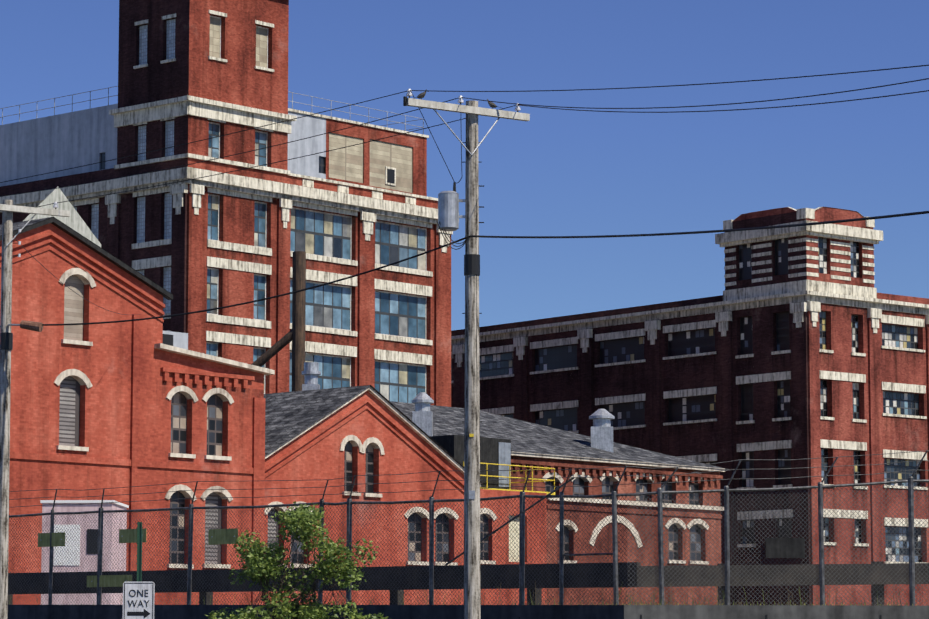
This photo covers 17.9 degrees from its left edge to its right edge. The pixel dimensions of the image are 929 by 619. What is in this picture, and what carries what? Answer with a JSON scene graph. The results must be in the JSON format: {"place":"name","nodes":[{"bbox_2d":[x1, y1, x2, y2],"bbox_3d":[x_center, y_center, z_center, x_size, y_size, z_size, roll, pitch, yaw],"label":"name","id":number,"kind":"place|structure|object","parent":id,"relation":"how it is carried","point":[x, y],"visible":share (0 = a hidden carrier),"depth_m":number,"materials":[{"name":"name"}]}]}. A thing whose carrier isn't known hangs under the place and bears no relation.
{"place":"outdoors","nodes":[
{"label":"outdoors","id":0,"kind":"place"},
{"bbox_2d":[0,0,452,406],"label":"building","id":1,"kind":"structure","parent":0,"point":[233,88],"depth_m":167.47,"materials":[{"name":"red brick"}]},
{"bbox_2d":[0,86,423,133],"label":"building rails","id":2,"kind":"object","parent":1,"relation":"on","point":[290,101],"visible":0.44,"depth_m":173.61,"materials":[{"name":"metal"}]},
{"bbox_2d":[0,187,482,604],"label":"building","id":3,"kind":"structure","parent":0,"point":[123,372],"depth_m":103.49,"materials":[{"name":"red brick"}]},
{"bbox_2d":[0,0,928,330],"label":"sky","id":4,"kind":"structure","parent":0,"point":[557,172],"materials":[{"name":"blue"}]},
{"bbox_2d":[7,605,928,618],"bbox_3d":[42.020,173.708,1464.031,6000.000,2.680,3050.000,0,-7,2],"label":"ground","id":5,"kind":"structure","parent":0,"point":[530,612],"depth_m":48.41,"materials":[{"name":"grey asphalt"}]},
{"bbox_2d":[40,500,128,604],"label":"shed","id":6,"kind":"structure","parent":5,"relation":"on","point":[86,506],"depth_m":86.10,"materials":[{"name":"white paint"}]},
{"bbox_2d":[123,522,154,618],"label":"one way sign","id":7,"kind":"object","parent":5,"relation":"on","point":[137,612],"visible":1,"depth_m":44.85,"materials":[{"name":"white metal"}]},
{"bbox_2d":[129,590,147,596],"bbox_3d":[-4.966,4.325,44.851,0.297,0.108,0.002,0,-7,2],"label":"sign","id":8,"kind":"object","parent":7,"relation":"attached to","point":[139,592],"visible":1,"depth_m":44.85,"materials":[{"name":"black paint"}]},
{"bbox_2d":[128,600,148,606],"bbox_3d":[-4.967,4.482,44.832,0.337,0.107,0.002,0,-7,2],"label":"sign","id":9,"kind":"object","parent":7,"relation":"attached to","point":[138,604],"visible":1,"depth_m":44.83,"materials":[{"name":"black paint"}]},
{"bbox_2d":[0,89,529,618],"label":"utility poles","id":10,"kind":"object","parent":5,"relation":"on","point":[448,211],"visible":0.98,"depth_m":48.32,"materials":[{"name":"grey wood"}]},
{"bbox_2d":[413,89,502,108],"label":"birds","id":11,"kind":"object","parent":10,"relation":"on","point":[422,95],"visible":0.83,"depth_m":47.88},
{"bbox_2d":[0,65,928,325],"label":"wires","id":12,"kind":"object","parent":10,"relation":"on","point":[778,226],"visible":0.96,"depth_m":46.03,"materials":[{"name":"black"}]},
{"bbox_2d":[206,501,387,618],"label":"bush","id":13,"kind":"object","parent":5,"relation":"on","point":[264,566],"depth_m":45.64,"materials":[{"name":"green plant"}]},
{"bbox_2d":[9,580,916,605],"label":"weeds","id":14,"kind":"object","parent":5,"relation":"on","point":[719,602],"visible":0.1,"depth_m":49.74,"materials":[{"name":"green plant"}]},
{"bbox_2d":[8,561,928,604],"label":"guardrail","id":15,"kind":"object","parent":5,"relation":"on","point":[770,576],"depth_m":55.83,"materials":[{"name":"black metal"}]},
{"bbox_2d":[8,450,928,605],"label":"fence","id":16,"kind":"object","parent":5,"relation":"on","point":[514,550],"visible":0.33,"depth_m":50.08,"materials":[{"name":"grey metal"}]},
{"bbox_2d":[390,401,729,604],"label":"building","id":17,"kind":"structure","parent":0,"point":[535,445],"depth_m":130.68,"materials":[{"name":"red brick"}]},
{"bbox_2d":[162,251,614,494],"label":"roof units","id":18,"kind":"object","parent":17,"relation":"on","point":[495,453],"visible":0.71,"depth_m":127.93,"materials":[{"name":"black metal"}]},
{"bbox_2d":[451,207,928,605],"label":"building","id":19,"kind":"structure","parent":0,"point":[804,292],"depth_m":182.48,"materials":[{"name":"red brick"}]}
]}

